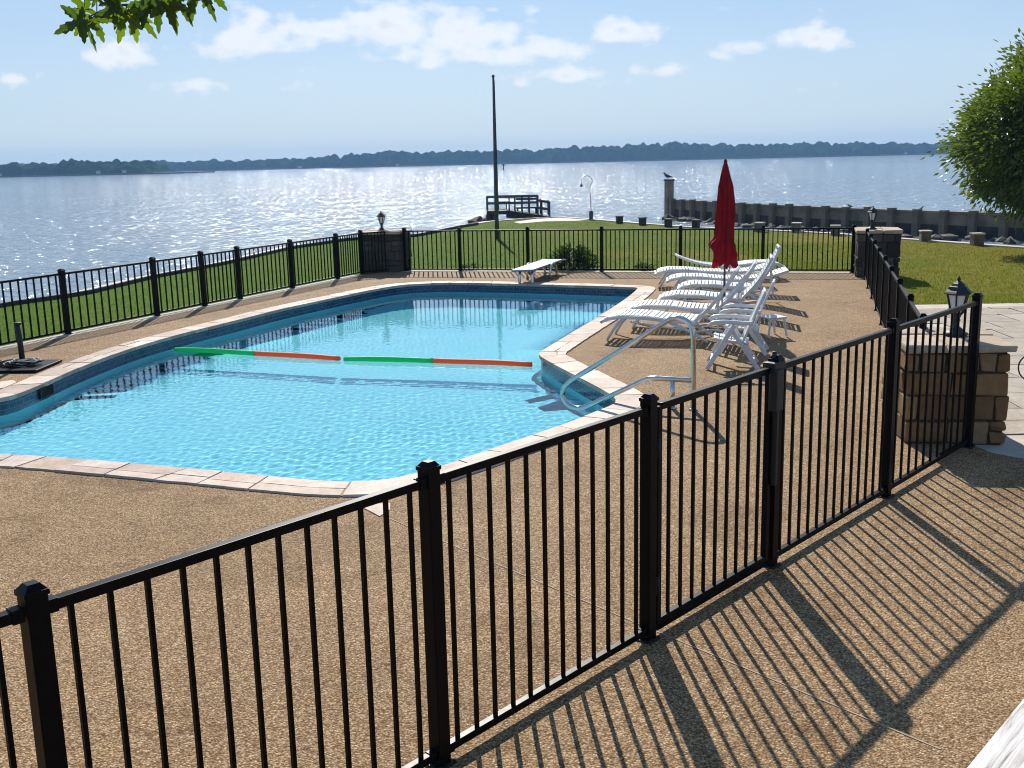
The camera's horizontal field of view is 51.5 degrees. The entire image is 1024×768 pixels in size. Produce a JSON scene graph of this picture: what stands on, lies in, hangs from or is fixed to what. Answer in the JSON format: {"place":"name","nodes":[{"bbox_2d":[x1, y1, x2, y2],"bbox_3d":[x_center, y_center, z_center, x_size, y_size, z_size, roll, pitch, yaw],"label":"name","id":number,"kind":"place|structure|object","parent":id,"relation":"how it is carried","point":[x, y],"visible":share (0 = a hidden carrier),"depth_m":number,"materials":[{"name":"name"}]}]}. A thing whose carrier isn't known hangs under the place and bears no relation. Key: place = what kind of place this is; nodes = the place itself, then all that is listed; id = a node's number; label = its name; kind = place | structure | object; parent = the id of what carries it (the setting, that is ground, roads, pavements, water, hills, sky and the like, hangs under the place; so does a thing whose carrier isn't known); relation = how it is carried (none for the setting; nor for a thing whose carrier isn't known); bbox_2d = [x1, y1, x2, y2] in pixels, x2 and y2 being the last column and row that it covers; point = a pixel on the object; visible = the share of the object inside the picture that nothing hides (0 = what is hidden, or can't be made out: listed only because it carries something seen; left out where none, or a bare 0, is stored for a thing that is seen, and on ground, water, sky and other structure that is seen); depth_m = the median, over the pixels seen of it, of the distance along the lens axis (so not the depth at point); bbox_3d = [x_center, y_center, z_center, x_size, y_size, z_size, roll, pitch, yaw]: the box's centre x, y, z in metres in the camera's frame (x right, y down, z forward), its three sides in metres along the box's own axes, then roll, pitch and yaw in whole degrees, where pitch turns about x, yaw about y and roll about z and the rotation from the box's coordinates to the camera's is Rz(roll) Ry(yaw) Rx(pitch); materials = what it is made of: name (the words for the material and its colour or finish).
{"place":"outdoors","nodes":[
{"label":"outdoors","id":0,"kind":"place"},
{"bbox_2d":[54,0,227,52],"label":"maple branch","id":1,"kind":"object","parent":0,"point":[117,14],"visible":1,"depth_m":3.23,"materials":[{"name":"green plant"}]},
{"bbox_2d":[0,291,627,482],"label":"pool water","id":2,"kind":"structure","parent":0,"point":[323,420],"depth_m":14.96,"materials":[{"name":"blue liquid"}]},
{"bbox_2d":[174,347,340,360],"bbox_3d":[-4.448,-0.522,18.352,3.393,0.110,0.111,4,13,22],"label":"foam noodle","id":3,"kind":"object","parent":2,"relation":"on","point":[263,353],"visible":1,"depth_m":18.29,"materials":[{"name":"multicoloured plastic"}]},
{"bbox_2d":[343,356,532,366],"bbox_3d":[-1.233,-0.367,17.263,3.228,0.110,0.138,2,12,15],"label":"foam noodle","id":4,"kind":"object","parent":2,"relation":"on","point":[442,360],"visible":1,"depth_m":17.24,"materials":[{"name":"multicoloured plastic"}]},
{"bbox_2d":[0,153,949,177],"bbox_3d":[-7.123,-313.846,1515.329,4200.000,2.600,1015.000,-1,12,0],"label":"land","id":5,"kind":"structure","parent":0,"point":[183,171],"depth_m":1688.88,"materials":[{"name":"green plant"}]},
{"bbox_2d":[0,158,178,175],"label":"headland woods","id":6,"kind":"object","parent":5,"relation":"on","point":[71,166],"visible":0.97,"depth_m":1036.69,"materials":[{"name":"green plant"}]},
{"bbox_2d":[20,141,961,170],"bbox_3d":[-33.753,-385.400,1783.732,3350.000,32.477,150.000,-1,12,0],"label":"woods","id":7,"kind":"object","parent":5,"relation":"on","point":[656,151],"visible":0.73,"depth_m":1720.92,"materials":[{"name":"green plant"}]},
{"bbox_2d":[0,271,1023,767],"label":"pool deck","id":8,"kind":"structure","parent":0,"point":[902,611],"depth_m":7.38,"materials":[{"name":"brown concrete"}]},
{"bbox_2d":[0,322,61,372],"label":"umbrella base","id":9,"kind":"object","parent":8,"relation":"on","point":[39,366],"visible":0.76,"depth_m":16.60,"materials":[{"name":"black metal"}]},
{"bbox_2d":[0,358,43,366],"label":"rope coil","id":10,"kind":"object","parent":9,"relation":"on","point":[7,363],"visible":0.91,"depth_m":16.45,"materials":[{"name":"black fabric"}]},
{"bbox_2d":[12,357,42,361],"bbox_3d":[-7.564,-0.371,16.573,0.458,0.042,0.296,-1,12,0],"label":"cord","id":11,"kind":"object","parent":10,"relation":"on","point":[27,359],"visible":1,"depth_m":16.56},
{"bbox_2d":[0,227,407,344],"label":"metal fence","id":12,"kind":"object","parent":8,"relation":"on","point":[237,266],"visible":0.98,"depth_m":23.32,"materials":[{"name":"black metal"}]},
{"bbox_2d":[0,285,635,412],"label":"pool basin","id":13,"kind":"object","parent":8,"relation":"in","point":[17,403],"visible":0.09,"depth_m":21.09,"materials":[{"name":"blue tile"}]},
{"bbox_2d":[39,383,53,398],"bbox_3d":[-6.745,0.103,15.372,0.027,0.169,0.380,0,12,4],"label":"pool skimmer","id":14,"kind":"object","parent":13,"relation":"attached to","point":[46,391],"visible":1,"depth_m":15.35,"materials":[{"name":"black metal"}]},
{"bbox_2d":[0,281,654,496],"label":"pool coping","id":15,"kind":"object","parent":8,"relation":"on","point":[594,379],"visible":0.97,"depth_m":13.04,"materials":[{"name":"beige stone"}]},
{"bbox_2d":[0,380,389,516],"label":"deck flagstone","id":16,"kind":"object","parent":15,"relation":"on","point":[376,509],"visible":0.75,"depth_m":9.47,"materials":[{"name":"beige stone"}]},
{"bbox_2d":[0,393,660,767],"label":"metal fence","id":17,"kind":"object","parent":8,"relation":"on","point":[33,609],"visible":1,"depth_m":5.11,"materials":[{"name":"black metal"}]},
{"bbox_2d":[656,351,785,630],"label":"fence gate","id":18,"kind":"structure","parent":17,"relation":"attached to","point":[772,372],"depth_m":7.23,"materials":[{"name":"black metal"}]},
{"bbox_2d":[0,270,848,349],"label":"kerb strip","id":19,"kind":"object","parent":8,"relation":"on","point":[141,319],"visible":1,"depth_m":24.38,"materials":[{"name":"concrete"}]},
{"bbox_2d":[402,224,855,272],"bbox_3d":[2.843,-3.637,28.609,12.266,1.232,0.134,2,12,14],"label":"metal fence","id":20,"kind":"object","parent":19,"relation":"on","point":[601,230],"visible":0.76,"depth_m":28.71,"materials":[{"name":"black metal"}]},
{"bbox_2d":[511,259,568,282],"bbox_3d":[0.730,-2.953,27.606,0.736,0.414,3.256,3,12,18],"label":"sun lounger","id":21,"kind":"object","parent":8,"relation":"on","point":[533,267],"visible":1,"depth_m":27.35,"materials":[{"name":"plastic"}]},
{"bbox_2d":[560,316,697,410],"bbox_3d":[1.422,-0.240,13.134,1.820,1.284,0.110,5,13,27],"label":"hand rail","id":22,"kind":"object","parent":8,"relation":"on","point":[670,379],"visible":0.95,"depth_m":12.99,"materials":[{"name":"metal"}]},
{"bbox_2d":[389,518,940,749],"bbox_3d":[0.544,1.514,7.323,0.023,0.004,5.066,-11,15,-39],"label":"control joint","id":23,"kind":"object","parent":8,"relation":"on","point":[718,656],"visible":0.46,"depth_m":6.35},
{"bbox_2d":[600,266,740,343],"bbox_3d":[2.654,-1.351,17.816,2.239,1.215,0.780,2,12,17],"label":"sun lounger","id":24,"kind":"object","parent":8,"relation":"on","point":[633,314],"visible":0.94,"depth_m":17.70,"materials":[{"name":"white plastic"}]},
{"bbox_2d":[628,259,756,328],"bbox_3d":[3.217,-1.605,19.020,2.267,1.193,0.780,1,12,13],"label":"sun lounger","id":25,"kind":"object","parent":8,"relation":"on","point":[698,307],"visible":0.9,"depth_m":18.84,"materials":[{"name":"white plastic"}]},
{"bbox_2d":[654,263,764,287],"bbox_3d":[4.700,-2.562,25.090,2.633,0.504,0.780,0,12,7],"label":"sun lounger","id":26,"kind":"object","parent":8,"relation":"on","point":[671,269],"visible":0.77,"depth_m":24.87,"materials":[{"name":"white plastic"}]},
{"bbox_2d":[657,254,773,314],"bbox_3d":[3.903,-1.894,20.416,2.152,1.154,0.780,1,12,12],"label":"sun lounger","id":27,"kind":"object","parent":8,"relation":"on","point":[699,294],"visible":0.84,"depth_m":20.23,"materials":[{"name":"white plastic"}]},
{"bbox_2d":[708,159,737,319],"bbox_3d":[3.898,-2.631,19.514,0.555,2.955,0.500,-1,12,0],"label":"patio umbrella","id":28,"kind":"object","parent":8,"relation":"on","point":[721,244],"visible":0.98,"depth_m":19.37,"materials":[{"name":"red fabric"}]},
{"bbox_2d":[666,267,788,290],"bbox_3d":[4.749,-2.269,23.520,2.624,0.575,0.780,1,12,9],"label":"sun lounger","id":29,"kind":"object","parent":8,"relation":"on","point":[715,277],"visible":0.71,"depth_m":23.31,"materials":[{"name":"white plastic"}]},
{"bbox_2d":[677,244,780,304],"bbox_3d":[4.491,-2.277,22.052,2.070,1.204,0.780,1,12,11],"label":"sun lounger","id":30,"kind":"object","parent":8,"relation":"on","point":[698,284],"visible":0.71,"depth_m":21.83,"materials":[{"name":"white plastic"}]},
{"bbox_2d":[675,253,784,279],"bbox_3d":[5.396,-2.921,26.383,2.610,0.645,0.780,-1,12,2],"label":"sun lounger","id":31,"kind":"object","parent":8,"relation":"on","point":[743,262],"visible":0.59,"depth_m":26.01,"materials":[{"name":"white plastic"}]},
{"bbox_2d":[705,287,765,369],"bbox_3d":[3.233,-0.809,15.350,0.833,1.134,0.660,1,12,12],"label":"folding armchair","id":32,"kind":"object","parent":8,"relation":"on","point":[737,337],"visible":0.99,"depth_m":15.16,"materials":[{"name":"white plastic"}]},
{"bbox_2d":[719,279,775,355],"bbox_3d":[3.627,-1.043,16.424,0.833,1.134,0.660,2,12,16],"label":"folding armchair","id":33,"kind":"object","parent":8,"relation":"on","point":[754,328],"visible":0.84,"depth_m":16.19,"materials":[{"name":"white plastic"}]},
{"bbox_2d":[758,314,787,337],"bbox_3d":[4.399,-0.983,17.952,0.378,0.335,0.379,-6,13,-20],"label":"side table","id":34,"kind":"object","parent":8,"relation":"on","point":[773,317],"visible":0.91,"depth_m":17.85,"materials":[{"name":"white plastic"}]},
{"bbox_2d":[765,292,983,569],"bbox_3d":[3.306,0.221,9.293,0.122,1.602,4.316,9,16,41],"label":"metal fence","id":35,"kind":"object","parent":8,"relation":"on","point":[887,482],"visible":0.95,"depth_m":9.11,"materials":[{"name":"black metal"}]},
{"bbox_2d":[863,228,926,341],"bbox_3d":[6.584,-1.660,18.791,0.118,1.232,14.581,2,12,16],"label":"metal fence","id":36,"kind":"object","parent":8,"relation":"on","point":[890,296],"visible":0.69,"depth_m":18.27,"materials":[{"name":"black metal"}]},
{"bbox_2d":[881,327,1017,444],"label":"stone pillar","id":37,"kind":"structure","parent":8,"relation":"on","point":[991,405],"depth_m":11.01,"materials":[{"name":"stone"}]},
{"bbox_2d":[944,275,972,335],"bbox_3d":[4.782,-0.849,11.391,0.319,0.644,0.276,-1,12,0],"label":"pillar lantern","id":38,"kind":"object","parent":37,"relation":"on","point":[958,292],"visible":0.79,"depth_m":11.32,"materials":[{"name":"black metal"}]},
{"bbox_2d":[967,699,1023,767],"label":"balcony rail","id":39,"kind":"object","parent":8,"relation":"on","point":[1003,747],"depth_m":1.81,"materials":[{"name":"white paint"}]},
{"bbox_2d":[0,154,1023,302],"bbox_3d":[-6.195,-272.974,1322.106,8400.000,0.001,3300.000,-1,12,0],"label":"lake","id":40,"kind":"structure","parent":0,"point":[51,225],"depth_m":131.69,"materials":[{"name":"blue liquid"}]},
{"bbox_2d":[1,217,1023,302],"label":"seawall","id":41,"kind":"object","parent":40,"relation":"in","point":[968,243],"visible":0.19,"depth_m":44.86,"materials":[{"name":"concrete"}]},
{"bbox_2d":[791,222,801,232],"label":"bollard","id":42,"kind":"object","parent":41,"relation":"on","point":[796,224],"visible":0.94,"depth_m":45.92,"materials":[{"name":"concrete"}]},
{"bbox_2d":[919,230,932,241],"bbox_3d":[15.525,-5.564,39.846,0.410,0.421,0.410,0,12,7],"label":"bollard","id":43,"kind":"object","parent":41,"relation":"on","point":[925,235],"visible":0.99,"depth_m":39.68,"materials":[{"name":"concrete"}]},
{"bbox_2d":[486,195,550,220],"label":"timber pier","id":44,"kind":"structure","parent":40,"relation":"in","point":[509,213],"depth_m":62.82,"materials":[{"name":"brown wood"}]},
{"bbox_2d":[664,179,674,215],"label":"mooring pile","id":45,"kind":"object","parent":40,"relation":"in","point":[669,189],"visible":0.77,"depth_m":81.94,"materials":[{"name":"wood"}]},
{"bbox_2d":[467,214,1021,244],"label":"riprap","id":46,"kind":"object","parent":40,"relation":"in","point":[1010,240],"visible":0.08,"depth_m":62.19,"materials":[{"name":"grey stone"}]},
{"bbox_2d":[669,198,1023,240],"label":"breakwater","id":47,"kind":"object","parent":40,"relation":"in","point":[960,224],"visible":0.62,"depth_m":61.70,"materials":[{"name":"concrete"}]},
{"bbox_2d":[0,219,1023,345],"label":"lawn","id":48,"kind":"structure","parent":0,"point":[574,225],"depth_m":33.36,"materials":[{"name":"green plant"}]},
{"bbox_2d":[0,222,478,307],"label":"shore edging","id":49,"kind":"object","parent":48,"relation":"on","point":[54,297],"visible":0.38,"depth_m":33.22,"materials":[{"name":"grey stone"}]},
{"bbox_2d":[357,229,411,272],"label":"stone pillar","id":50,"kind":"structure","parent":48,"relation":"on","point":[394,251],"depth_m":30.06,"materials":[{"name":"stone"}]},
{"bbox_2d":[376,211,385,230],"bbox_3d":[-3.727,-4.668,30.270,0.284,0.573,0.246,-1,12,0],"label":"pillar lantern","id":51,"kind":"object","parent":50,"relation":"on","point":[381,216],"visible":1,"depth_m":30.22,"materials":[{"name":"black metal"}]},
{"bbox_2d":[462,263,481,270],"bbox_3d":[-1.195,-3.297,30.118,0.585,0.319,0.568,7,15,35],"label":"shrub","id":52,"kind":"object","parent":48,"relation":"on","point":[475,266],"visible":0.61,"depth_m":30.07,"materials":[{"name":"green plant"}]},
{"bbox_2d":[492,75,498,238],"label":"flagpole","id":53,"kind":"object","parent":48,"relation":"on","point":[496,204],"visible":0.97,"depth_m":45.08,"materials":[{"name":"metal"}]},
{"bbox_2d":[547,242,599,270],"bbox_3d":[1.715,-3.554,29.696,1.673,0.867,1.285,-1,12,0],"label":"shrub","id":54,"kind":"object","parent":48,"relation":"on","point":[576,257],"visible":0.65,"depth_m":29.52,"materials":[{"name":"green plant"}]},
{"bbox_2d":[580,176,592,219],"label":"gooseneck lamp","id":55,"kind":"object","parent":48,"relation":"on","point":[590,213],"visible":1,"depth_m":58.88,"materials":[{"name":"grey metal"}]},
{"bbox_2d":[615,215,623,223],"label":"bollard","id":56,"kind":"object","parent":48,"relation":"on","point":[619,219],"visible":1,"depth_m":55.12,"materials":[{"name":"concrete"}]},
{"bbox_2d":[638,217,646,224],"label":"bollard","id":57,"kind":"object","parent":48,"relation":"on","point":[642,220],"visible":1,"depth_m":53.23,"materials":[{"name":"concrete"}]},
{"bbox_2d":[632,261,655,270],"bbox_3d":[3.616,-3.191,28.998,0.660,0.355,0.531,-1,12,0],"label":"shrub","id":58,"kind":"object","parent":48,"relation":"on","point":[645,266],"visible":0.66,"depth_m":28.98,"materials":[{"name":"green plant"}]},
{"bbox_2d":[664,218,672,226],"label":"bollard","id":59,"kind":"object","parent":48,"relation":"on","point":[667,222],"visible":1,"depth_m":51.44,"materials":[{"name":"concrete"}]},
{"bbox_2d":[691,219,700,227],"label":"bollard","id":60,"kind":"object","parent":48,"relation":"on","point":[695,223],"visible":0.87,"depth_m":49.94,"materials":[{"name":"concrete"}]},
{"bbox_2d":[754,222,765,231],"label":"bollard","id":61,"kind":"object","parent":48,"relation":"on","point":[758,224],"visible":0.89,"depth_m":46.64,"materials":[{"name":"concrete"}]},
{"bbox_2d":[830,225,840,235],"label":"bollard","id":62,"kind":"object","parent":48,"relation":"on","point":[835,230],"visible":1,"depth_m":43.60,"materials":[{"name":"concrete"}]},
{"bbox_2d":[853,227,902,276],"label":"stone pillar","id":63,"kind":"structure","parent":48,"relation":"on","point":[888,239],"depth_m":25.92,"materials":[{"name":"stone"}]},
{"bbox_2d":[867,206,877,228],"bbox_3d":[8.889,-4.116,26.154,0.290,0.585,0.251,-1,12,0],"label":"pillar lantern","id":64,"kind":"object","parent":63,"relation":"on","point":[872,212],"visible":0.97,"depth_m":26.10,"materials":[{"name":"black metal"}]},
{"bbox_2d":[920,28,1023,233],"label":"broadleaf tree","id":65,"kind":"object","parent":48,"relation":"on","point":[991,142],"visible":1,"depth_m":32.44,"materials":[{"name":"green plant"}]},
{"bbox_2d":[969,232,985,245],"bbox_3d":[16.472,-5.125,37.571,0.410,0.454,0.410,-2,12,-2],"label":"bollard","id":66,"kind":"object","parent":48,"relation":"on","point":[976,238],"visible":0.96,"depth_m":37.41,"materials":[{"name":"concrete"}]},
{"bbox_2d":[0,0,1023,164],"label":"sky","id":67,"kind":"structure","parent":0,"point":[270,79],"materials":[{"name":"blue"}]},
{"bbox_2d":[515,218,586,222],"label":"concrete apron","id":68,"kind":"object","parent":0,"point":[547,219],"visible":0.92,"depth_m":59.56,"materials":[{"name":"beige concrete"}]},
{"bbox_2d":[915,303,1023,458],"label":"walkway","id":69,"kind":"structure","parent":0,"point":[1012,445],"depth_m":11.16,"materials":[{"name":"concrete"}]},
{"bbox_2d":[917,306,1023,434],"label":"walkway flagstones","id":70,"kind":"object","parent":69,"relation":"on","point":[1014,330],"visible":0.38,"depth_m":17.50,"materials":[{"name":"beige stone"}]},
{"bbox_2d":[1018,356,1023,378],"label":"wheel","id":71,"kind":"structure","parent":70,"relation":"on","point":[1022,358],"depth_m":10.84,"materials":[{"name":"black rubber"}]}
]}

